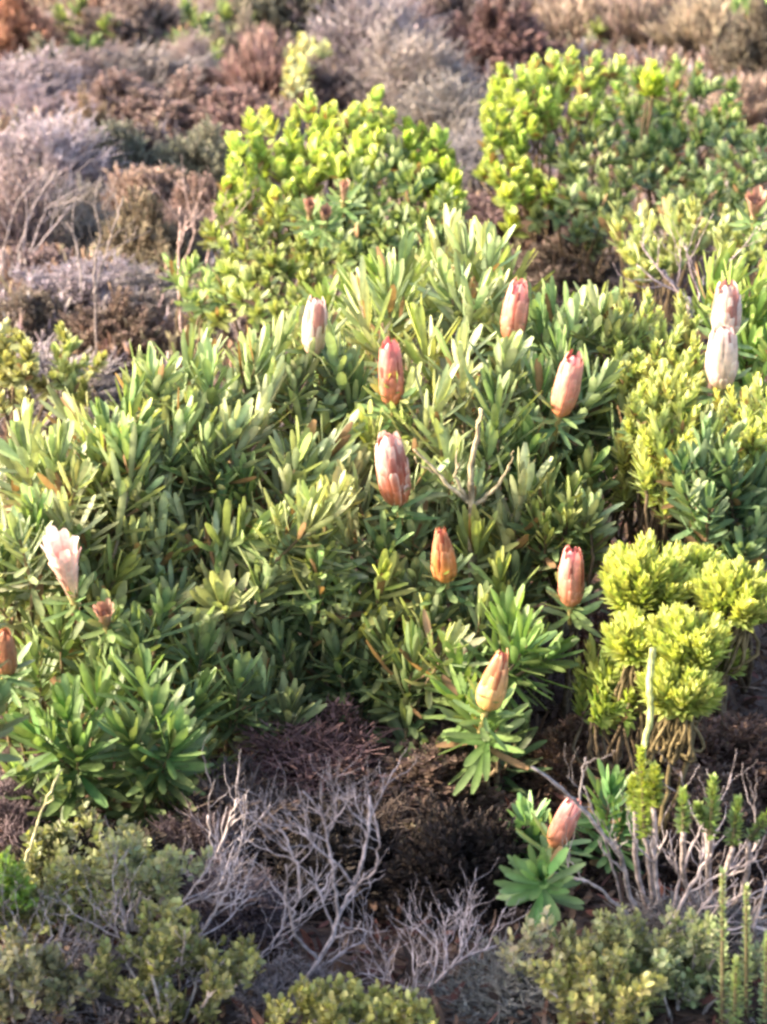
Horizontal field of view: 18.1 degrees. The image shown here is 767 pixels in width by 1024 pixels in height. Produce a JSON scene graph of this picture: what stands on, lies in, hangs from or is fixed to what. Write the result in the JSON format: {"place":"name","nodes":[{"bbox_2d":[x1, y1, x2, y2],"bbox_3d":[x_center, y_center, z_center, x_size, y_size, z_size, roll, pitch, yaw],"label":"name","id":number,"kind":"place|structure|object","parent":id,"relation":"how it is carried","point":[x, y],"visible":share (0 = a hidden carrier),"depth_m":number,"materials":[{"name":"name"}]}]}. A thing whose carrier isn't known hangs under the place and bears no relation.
{"place":"outdoors","nodes":[
{"label":"outdoors","id":0,"kind":"place"},
{"bbox_2d":[0,0,766,1023],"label":"ground","id":1,"kind":"structure","parent":0,"point":[578,920],"depth_m":3.75,"materials":[{"name":"soil"}]},
{"bbox_2d":[0,317,55,478],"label":"green shrub","id":2,"kind":"object","parent":1,"relation":"on","point":[18,377],"visible":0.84,"depth_m":5.33,"materials":[{"name":"green plant"}]},
{"bbox_2d":[0,761,59,850],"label":"twiggy bush","id":3,"kind":"object","parent":1,"relation":"on","point":[9,823],"visible":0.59,"depth_m":3.94,"materials":[{"name":"grey plant"}]},
{"bbox_2d":[0,0,64,69],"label":"heath bush","id":4,"kind":"object","parent":1,"relation":"on","point":[19,22],"visible":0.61,"depth_m":9.78,"materials":[{"name":"brown plant"}]},
{"bbox_2d":[0,281,84,343],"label":"heath bush","id":5,"kind":"object","parent":1,"relation":"on","point":[43,310],"visible":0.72,"depth_m":6.33,"materials":[{"name":"brown plant"}]},
{"bbox_2d":[0,146,89,259],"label":"twiggy bush","id":6,"kind":"object","parent":1,"relation":"on","point":[16,193],"visible":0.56,"depth_m":7.04,"materials":[{"name":"grey plant"}]},
{"bbox_2d":[0,38,96,105],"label":"twiggy bush","id":7,"kind":"object","parent":1,"relation":"on","point":[25,69],"visible":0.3,"depth_m":8.97,"materials":[{"name":"grey plant"}]},
{"bbox_2d":[0,931,100,1023],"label":"leaved bush","id":8,"kind":"object","parent":1,"relation":"on","point":[23,967],"visible":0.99,"depth_m":3.42,"materials":[{"name":"green plant"}]},
{"bbox_2d":[0,848,118,955],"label":"leaved bush","id":9,"kind":"object","parent":1,"relation":"on","point":[55,880],"visible":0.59,"depth_m":3.56,"materials":[{"name":"green plant"}]},
{"bbox_2d":[0,332,131,440],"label":"twiggy bush","id":10,"kind":"object","parent":1,"relation":"on","point":[45,369],"visible":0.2,"depth_m":5.75,"materials":[{"name":"grey plant"}]},
{"bbox_2d":[0,103,137,204],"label":"twiggy bush","id":11,"kind":"object","parent":1,"relation":"on","point":[62,152],"visible":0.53,"depth_m":7.79,"materials":[{"name":"grey plant"}]},
{"bbox_2d":[1,661,136,826],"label":"protea sprout","id":12,"kind":"object","parent":1,"relation":"on","point":[68,703],"visible":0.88,"depth_m":3.91,"materials":[{"name":"green plant"}]},
{"bbox_2d":[17,157,131,260],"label":"twiggy bush","id":13,"kind":"object","parent":1,"relation":"on","point":[81,227],"visible":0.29,"depth_m":7.13,"materials":[{"name":"grey plant"}]},
{"bbox_2d":[47,321,107,451],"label":"green shrub","id":14,"kind":"object","parent":1,"relation":"on","point":[63,373],"visible":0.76,"depth_m":5.52,"materials":[{"name":"green plant"}]},
{"bbox_2d":[11,800,157,900],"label":"leaved bush","id":15,"kind":"object","parent":1,"relation":"on","point":[49,841],"visible":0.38,"depth_m":3.71,"materials":[{"name":"green plant"}]},
{"bbox_2d":[0,249,181,338],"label":"twiggy bush","id":16,"kind":"object","parent":1,"relation":"on","point":[54,282],"visible":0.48,"depth_m":6.50,"materials":[{"name":"grey plant"}]},
{"bbox_2d":[4,813,199,947],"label":"heath bush","id":17,"kind":"object","parent":1,"relation":"on","point":[156,837],"visible":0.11,"depth_m":3.75,"materials":[{"name":"green plant"}]},
{"bbox_2d":[7,923,199,1023],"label":"twiggy bush","id":18,"kind":"object","parent":1,"relation":"on","point":[103,1003],"visible":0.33,"depth_m":3.49,"materials":[{"name":"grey plant"}]},
{"bbox_2d":[52,286,166,360],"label":"heath bush","id":19,"kind":"object","parent":1,"relation":"on","point":[127,311],"visible":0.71,"depth_m":6.25,"materials":[{"name":"brown plant"}]},
{"bbox_2d":[0,384,219,718],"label":"protea bush","id":20,"kind":"object","parent":1,"relation":"on","point":[57,534],"visible":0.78,"depth_m":4.21,"materials":[{"name":"green plant"}]},
{"bbox_2d":[43,67,182,133],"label":"heath bush","id":21,"kind":"object","parent":1,"relation":"on","point":[102,85],"visible":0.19,"depth_m":8.70,"materials":[{"name":"brown plant"}]},
{"bbox_2d":[53,0,190,52],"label":"heath bush","id":22,"kind":"object","parent":1,"relation":"on","point":[136,18],"visible":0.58,"depth_m":10.15,"materials":[{"name":"plant"}]},
{"bbox_2d":[83,117,166,187],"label":"heath bush","id":23,"kind":"object","parent":1,"relation":"on","point":[130,142],"visible":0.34,"depth_m":7.94,"materials":[{"name":"green plant"}]},
{"bbox_2d":[53,815,213,940],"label":"leaved bush","id":24,"kind":"object","parent":1,"relation":"on","point":[164,879],"visible":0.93,"depth_m":3.51,"materials":[{"name":"green plant"}]},
{"bbox_2d":[80,258,198,328],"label":"twiggy bush","id":25,"kind":"object","parent":1,"relation":"on","point":[170,295],"visible":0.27,"depth_m":6.51,"materials":[{"name":"grey plant"}]},
{"bbox_2d":[73,184,206,281],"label":"heath bush","id":26,"kind":"object","parent":1,"relation":"on","point":[159,238],"visible":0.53,"depth_m":6.89,"materials":[{"name":"brown plant"}]},
{"bbox_2d":[0,581,280,832],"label":"protea sprout","id":27,"kind":"object","parent":1,"relation":"on","point":[163,604],"visible":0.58,"depth_m":4.09,"materials":[{"name":"green plant"}]},
{"bbox_2d":[92,161,206,219],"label":"heath bush","id":28,"kind":"object","parent":1,"relation":"on","point":[125,181],"visible":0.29,"depth_m":7.51,"materials":[{"name":"brown plant"}]},
{"bbox_2d":[75,35,225,90],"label":"twiggy bush","id":29,"kind":"object","parent":1,"relation":"on","point":[161,66],"visible":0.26,"depth_m":9.33,"materials":[{"name":"grey plant"}]},
{"bbox_2d":[90,643,242,824],"bbox_3d":[-0.370,0.380,3.994,0.225,0.319,0.311,4,22,10],"label":"protea sprout","id":30,"kind":"object","parent":1,"relation":"on","point":[170,721],"visible":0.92,"depth_m":3.92,"materials":[{"name":"green plant"}]},
{"bbox_2d":[100,65,246,140],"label":"heath bush","id":31,"kind":"object","parent":1,"relation":"on","point":[173,103],"visible":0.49,"depth_m":8.61,"materials":[{"name":"brown plant"}]},
{"bbox_2d":[82,897,265,1023],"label":"leaved bush","id":32,"kind":"object","parent":1,"relation":"on","point":[167,940],"visible":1,"depth_m":3.42,"materials":[{"name":"green plant"}]},
{"bbox_2d":[0,789,367,1010],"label":"dead bush","id":33,"kind":"object","parent":1,"relation":"on","point":[218,904],"visible":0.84,"depth_m":3.48,"materials":[{"name":"grey plant"}]},
{"bbox_2d":[147,113,246,191],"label":"heath bush","id":34,"kind":"object","parent":1,"relation":"on","point":[205,150],"visible":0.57,"depth_m":8.00,"materials":[{"name":"green plant"}]},
{"bbox_2d":[157,250,238,357],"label":"green shrub","id":35,"kind":"object","parent":1,"relation":"on","point":[196,304],"visible":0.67,"depth_m":5.88,"materials":[{"name":"green plant"}]},
{"bbox_2d":[144,793,261,881],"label":"twiggy bush","id":36,"kind":"object","parent":1,"relation":"on","point":[205,842],"visible":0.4,"depth_m":3.86,"materials":[{"name":"grey plant"}]},
{"bbox_2d":[139,844,303,960],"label":"twiggy bush","id":37,"kind":"object","parent":1,"relation":"on","point":[253,916],"visible":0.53,"depth_m":3.67,"materials":[{"name":"grey plant"}]},
{"bbox_2d":[64,299,388,772],"bbox_3d":[-0.266,0.058,4.380,0.581,0.789,0.776,-12,25,-27],"label":"protea bush","id":38,"kind":"object","parent":1,"relation":"on","point":[212,463],"visible":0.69,"depth_m":4.27,"materials":[{"name":"green plant"}]},
{"bbox_2d":[174,76,286,153],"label":"heath bush","id":39,"kind":"object","parent":1,"relation":"on","point":[255,102],"visible":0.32,"depth_m":8.54,"materials":[{"name":"brown plant"}]},
{"bbox_2d":[138,745,343,882],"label":"twiggy bush","id":40,"kind":"object","parent":1,"relation":"on","point":[218,791],"visible":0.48,"depth_m":3.95,"materials":[{"name":"grey plant"}]},
{"bbox_2d":[208,21,296,105],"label":"reed tuft","id":41,"kind":"object","parent":1,"relation":"on","point":[258,62],"visible":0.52,"depth_m":9.15,"materials":[{"name":"brown plant"}]},
{"bbox_2d":[212,0,333,46],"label":"heath bush","id":42,"kind":"object","parent":1,"relation":"on","point":[278,10],"visible":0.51,"depth_m":10.27,"materials":[{"name":"brown plant"}]},
{"bbox_2d":[196,178,372,348],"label":"green shrub","id":43,"kind":"object","parent":1,"relation":"on","point":[311,259],"visible":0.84,"depth_m":5.79,"materials":[{"name":"green plant"}]},
{"bbox_2d":[194,949,377,1023],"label":"twiggy bush","id":44,"kind":"object","parent":1,"relation":"on","point":[273,985],"visible":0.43,"depth_m":3.49,"materials":[{"name":"grey plant"}]},
{"bbox_2d":[212,84,398,284],"bbox_3d":[-0.203,-0.797,6.407,0.492,0.658,0.438,0,22,0],"label":"lime shrub","id":45,"kind":"object","parent":1,"relation":"on","point":[322,154],"visible":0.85,"depth_m":6.29,"materials":[{"name":"green plant"}]},
{"bbox_2d":[280,32,333,103],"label":"green shrub","id":46,"kind":"object","parent":1,"relation":"on","point":[299,70],"visible":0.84,"depth_m":9.01,"materials":[{"name":"green plant"}]},
{"bbox_2d":[211,692,403,822],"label":"twiggy bush","id":47,"kind":"object","parent":1,"relation":"on","point":[315,741],"visible":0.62,"depth_m":4.10,"materials":[{"name":"brown plant"}]},
{"bbox_2d":[224,747,416,980],"bbox_3d":[-0.072,0.535,3.442,0.282,0.471,0.242,-7,23,-17],"label":"dead bush","id":48,"kind":"object","parent":1,"relation":"on","point":[332,938],"visible":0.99,"depth_m":3.44,"materials":[{"name":"grey plant"}]},
{"bbox_2d":[278,53,365,116],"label":"heath bush","id":49,"kind":"object","parent":1,"relation":"on","point":[325,87],"visible":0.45,"depth_m":9.03,"materials":[{"name":"brown plant"}]},
{"bbox_2d":[250,796,405,927],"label":"bush","id":50,"kind":"object","parent":1,"relation":"on","point":[350,856],"visible":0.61,"depth_m":3.81,"materials":[{"name":"grey plant"}]},
{"bbox_2d":[262,972,401,1023],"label":"leaved bush","id":51,"kind":"object","parent":1,"relation":"on","point":[338,1000],"visible":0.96,"depth_m":3.35,"materials":[{"name":"green plant"}]},
{"bbox_2d":[276,232,442,423],"bbox_3d":[-0.089,-0.233,4.894,0.310,0.720,0.965,7,23,17],"label":"protea bush","id":52,"kind":"object","parent":1,"relation":"on","point":[319,304],"visible":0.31,"depth_m":4.88,"materials":[{"name":"green plant"}]},
{"bbox_2d":[290,0,454,81],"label":"twiggy bush","id":53,"kind":"object","parent":1,"relation":"on","point":[346,52],"visible":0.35,"depth_m":9.48,"materials":[{"name":"grey plant"}]},
{"bbox_2d":[287,132,469,301],"bbox_3d":[-0.048,-0.652,6.226,0.437,0.594,0.730,-5,23,-13],"label":"green shrub","id":54,"kind":"object","parent":1,"relation":"on","point":[399,171],"visible":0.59,"depth_m":6.05,"materials":[{"name":"green plant"}]},
{"bbox_2d":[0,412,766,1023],"bbox_3d":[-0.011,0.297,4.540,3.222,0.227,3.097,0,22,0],"label":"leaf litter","id":55,"kind":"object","parent":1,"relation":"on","point":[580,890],"visible":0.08,"depth_m":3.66,"materials":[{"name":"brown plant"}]},
{"bbox_2d":[0,0,766,524],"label":"scrub","id":56,"kind":"object","parent":1,"relation":"on","point":[634,56],"visible":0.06,"depth_m":8.36,"materials":[{"name":"brown plant"}]},
{"bbox_2d":[230,541,552,796],"bbox_3d":[-0.013,0.306,4.207,0.647,0.447,0.377,0,22,0],"label":"protea sprout","id":57,"kind":"object","parent":1,"relation":"on","point":[405,716],"visible":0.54,"depth_m":4.18,"materials":[{"name":"green plant"}]},
{"bbox_2d":[345,978,438,1023],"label":"leaved bush","id":58,"kind":"object","parent":1,"relation":"on","point":[403,1010],"visible":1,"depth_m":3.32,"materials":[{"name":"green plant"}]},
{"bbox_2d":[289,720,535,829],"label":"heath bush","id":59,"kind":"object","parent":1,"relation":"on","point":[425,773],"visible":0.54,"depth_m":4.03,"materials":[{"name":"brown plant"}]},
{"bbox_2d":[269,203,563,731],"bbox_3d":[0.072,-0.035,4.564,0.557,0.881,1.307,0,22,0],"label":"protea bush","id":60,"kind":"object","parent":1,"relation":"on","point":[431,525],"visible":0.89,"depth_m":4.30,"materials":[{"name":"green plant"}]},
{"bbox_2d":[339,9,495,116],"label":"twiggy bush","id":61,"kind":"object","parent":1,"relation":"on","point":[402,60],"visible":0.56,"depth_m":8.91,"materials":[{"name":"grey plant"}]},
{"bbox_2d":[384,116,467,247],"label":"lime shrub","id":62,"kind":"object","parent":1,"relation":"on","point":[425,144],"visible":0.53,"depth_m":6.28,"materials":[{"name":"green plant"}]},
{"bbox_2d":[377,67,504,155],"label":"twiggy bush","id":63,"kind":"object","parent":1,"relation":"on","point":[440,109],"visible":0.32,"depth_m":8.48,"materials":[{"name":"grey plant"}]},
{"bbox_2d":[360,788,539,949],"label":"heath bush","id":64,"kind":"object","parent":1,"relation":"on","point":[449,844],"visible":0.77,"depth_m":3.72,"materials":[{"name":"brown plant"}]},
{"bbox_2d":[346,857,553,1000],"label":"dead bush","id":65,"kind":"object","parent":1,"relation":"on","point":[450,967],"visible":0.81,"depth_m":3.48,"materials":[{"name":"grey plant"}]},
{"bbox_2d":[410,926,582,1023],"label":"twiggy bush","id":66,"kind":"object","parent":1,"relation":"on","point":[506,985],"visible":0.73,"depth_m":3.48,"materials":[{"name":"grey plant"}]},
{"bbox_2d":[422,583,583,811],"bbox_3d":[0.166,0.336,4.036,0.268,0.382,0.355,12,25,27],"label":"protea sprout","id":67,"kind":"object","parent":1,"relation":"on","point":[480,715],"visible":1,"depth_m":4.00,"materials":[{"name":"green plant"}]},
{"bbox_2d":[444,0,566,81],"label":"heath bush","id":68,"kind":"object","parent":1,"relation":"on","point":[501,34],"visible":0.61,"depth_m":9.48,"materials":[{"name":"brown plant"}]},
{"bbox_2d":[471,45,627,252],"bbox_3d":[0.433,-0.998,6.951,0.396,0.650,0.648,10,24,23],"label":"lime shrub","id":69,"kind":"object","parent":1,"relation":"on","point":[536,114],"visible":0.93,"depth_m":6.87,"materials":[{"name":"green plant"}]},
{"bbox_2d":[492,905,622,1004],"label":"leaved bush","id":70,"kind":"object","parent":1,"relation":"on","point":[532,935],"visible":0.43,"depth_m":3.48,"materials":[{"name":"green plant"}]},
{"bbox_2d":[471,275,654,637],"bbox_3d":[0.358,-0.038,4.495,0.409,0.699,0.980,0,22,0],"label":"protea bush","id":71,"kind":"object","parent":1,"relation":"on","point":[578,413],"visible":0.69,"depth_m":4.41,"materials":[{"name":"green plant"}]},
{"bbox_2d":[498,229,627,323],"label":"heath bush","id":72,"kind":"object","parent":1,"relation":"on","point":[547,259],"visible":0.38,"depth_m":6.78,"materials":[{"name":"brown plant"}]},
{"bbox_2d":[519,0,611,49],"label":"reed tuft","id":73,"kind":"object","parent":1,"relation":"on","point":[557,19],"visible":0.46,"depth_m":10.05,"materials":[{"name":"beige plant"}]},
{"bbox_2d":[510,445,621,720],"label":"protea bush","id":74,"kind":"object","parent":1,"relation":"on","point":[565,517],"visible":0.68,"depth_m":4.25,"materials":[{"name":"green plant"}]},
{"bbox_2d":[506,711,630,806],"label":"heath bush","id":75,"kind":"object","parent":1,"relation":"on","point":[550,751],"visible":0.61,"depth_m":4.18,"materials":[{"name":"brown plant"}]},
{"bbox_2d":[494,758,661,945],"bbox_3d":[0.252,0.540,3.716,0.246,0.272,0.448,11,25,26],"label":"protea sprout","id":76,"kind":"object","parent":1,"relation":"on","point":[532,877],"visible":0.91,"depth_m":3.71,"materials":[{"name":"green plant"}]},
{"bbox_2d":[521,123,650,287],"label":"green shrub","id":77,"kind":"object","parent":1,"relation":"on","point":[579,196],"visible":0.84,"depth_m":6.69,"materials":[{"name":"green plant"}]},
{"bbox_2d":[519,936,669,1023],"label":"leaved bush","id":78,"kind":"object","parent":1,"relation":"on","point":[585,992],"visible":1,"depth_m":3.37,"materials":[{"name":"green plant"}]},
{"bbox_2d":[531,743,670,935],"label":"dead bush","id":79,"kind":"object","parent":1,"relation":"on","point":[622,865],"visible":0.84,"depth_m":3.59,"materials":[{"name":"grey plant"}]},
{"bbox_2d":[570,632,645,822],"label":"conebush","id":80,"kind":"object","parent":1,"relation":"on","point":[600,682],"visible":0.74,"depth_m":4.00,"materials":[{"name":"green plant"}]},
{"bbox_2d":[569,0,700,52],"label":"reed tuft","id":81,"kind":"object","parent":1,"relation":"on","point":[625,17],"visible":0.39,"depth_m":9.91,"materials":[{"name":"beige plant"}]},
{"bbox_2d":[553,900,725,982],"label":"leaved bush","id":82,"kind":"object","parent":1,"relation":"on","point":[609,932],"visible":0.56,"depth_m":3.47,"materials":[{"name":"green plant"}]},
{"bbox_2d":[624,742,666,923],"bbox_3d":[0.390,0.493,3.619,0.061,0.340,0.080,0,22,0],"label":"spiky heath","id":83,"kind":"object","parent":1,"relation":"on","point":[644,796],"visible":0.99,"depth_m":3.59,"materials":[{"name":"green plant"}]},
{"bbox_2d":[590,287,708,543],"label":"conebush","id":84,"kind":"object","parent":1,"relation":"on","point":[679,345],"visible":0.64,"depth_m":4.57,"materials":[{"name":"green plant"}]},
{"bbox_2d":[559,54,746,218],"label":"green shrub","id":85,"kind":"object","parent":1,"relation":"on","point":[665,117],"visible":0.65,"depth_m":7.31,"materials":[{"name":"green plant"}]},
{"bbox_2d":[602,354,704,553],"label":"conebush","id":86,"kind":"object","parent":1,"relation":"on","point":[659,409],"visible":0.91,"depth_m":4.28,"materials":[{"name":"green plant"}]},
{"bbox_2d":[597,193,713,357],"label":"green shrub","id":87,"kind":"object","parent":1,"relation":"on","point":[631,252],"visible":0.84,"depth_m":5.98,"materials":[{"name":"green plant"}]},
{"bbox_2d":[587,758,766,850],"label":"heath bush","id":88,"kind":"object","parent":1,"relation":"on","point":[694,783],"visible":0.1,"depth_m":4.06,"materials":[{"name":"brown plant"}]},
{"bbox_2d":[597,528,766,845],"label":"conebush","id":89,"kind":"object","parent":1,"relation":"on","point":[689,657],"visible":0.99,"depth_m":3.90,"materials":[{"name":"green plant"}]},
{"bbox_2d":[602,882,766,987],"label":"twiggy bush","id":90,"kind":"object","parent":1,"relation":"on","point":[734,942],"visible":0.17,"depth_m":3.62,"materials":[{"name":"grey plant"}]},
{"bbox_2d":[614,907,762,1023],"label":"leaved bush","id":91,"kind":"object","parent":1,"relation":"on","point":[702,937],"visible":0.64,"depth_m":3.45,"materials":[{"name":"green plant"}]},
{"bbox_2d":[638,0,747,60],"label":"reed tuft","id":92,"kind":"object","parent":1,"relation":"on","point":[707,25],"visible":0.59,"depth_m":9.72,"materials":[{"name":"beige plant"}]},
{"bbox_2d":[620,711,766,812],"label":"heath bush","id":93,"kind":"object","parent":1,"relation":"on","point":[740,736],"visible":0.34,"depth_m":4.17,"materials":[{"name":"brown plant"}]},
{"bbox_2d":[630,115,766,260],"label":"green shrub","id":94,"kind":"object","parent":1,"relation":"on","point":[717,194],"visible":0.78,"depth_m":6.77,"materials":[{"name":"green plant"}]},
{"bbox_2d":[644,749,766,976],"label":"dead bush","id":95,"kind":"object","parent":1,"relation":"on","point":[712,895],"visible":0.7,"depth_m":3.56,"materials":[{"name":"grey plant"}]},
{"bbox_2d":[651,398,766,728],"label":"protea bush","id":96,"kind":"object","parent":1,"relation":"on","point":[704,503],"visible":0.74,"depth_m":4.17,"materials":[{"name":"green plant"}]},
{"bbox_2d":[658,788,766,914],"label":"heath bush","id":97,"kind":"object","parent":1,"relation":"on","point":[692,864],"visible":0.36,"depth_m":3.84,"materials":[{"name":"green plant"}]},
{"bbox_2d":[673,772,766,916],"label":"spiky heath","id":98,"kind":"object","parent":1,"relation":"on","point":[708,817],"visible":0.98,"depth_m":3.46,"materials":[{"name":"green plant"}]},
{"bbox_2d":[674,241,766,430],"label":"protea bush","id":99,"kind":"object","parent":1,"relation":"on","point":[735,353],"visible":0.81,"depth_m":4.61,"materials":[{"name":"green plant"}]},
{"bbox_2d":[685,866,766,1023],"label":"spiky heath","id":100,"kind":"object","parent":1,"relation":"on","point":[727,1015],"visible":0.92,"depth_m":3.39,"materials":[{"name":"green plant"}]},
{"bbox_2d":[691,185,766,426],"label":"green shrub","id":101,"kind":"object","parent":1,"relation":"on","point":[731,224],"visible":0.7,"depth_m":5.66,"materials":[{"name":"green plant"}]},
{"bbox_2d":[697,371,766,693],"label":"conebush","id":102,"kind":"object","parent":1,"relation":"on","point":[753,440],"visible":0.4,"depth_m":4.26,"materials":[{"name":"green plant"}]},
{"bbox_2d":[707,0,766,79],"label":"heath bush","id":103,"kind":"object","parent":1,"relation":"on","point":[746,47],"visible":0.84,"depth_m":9.29,"materials":[{"name":"beige plant"}]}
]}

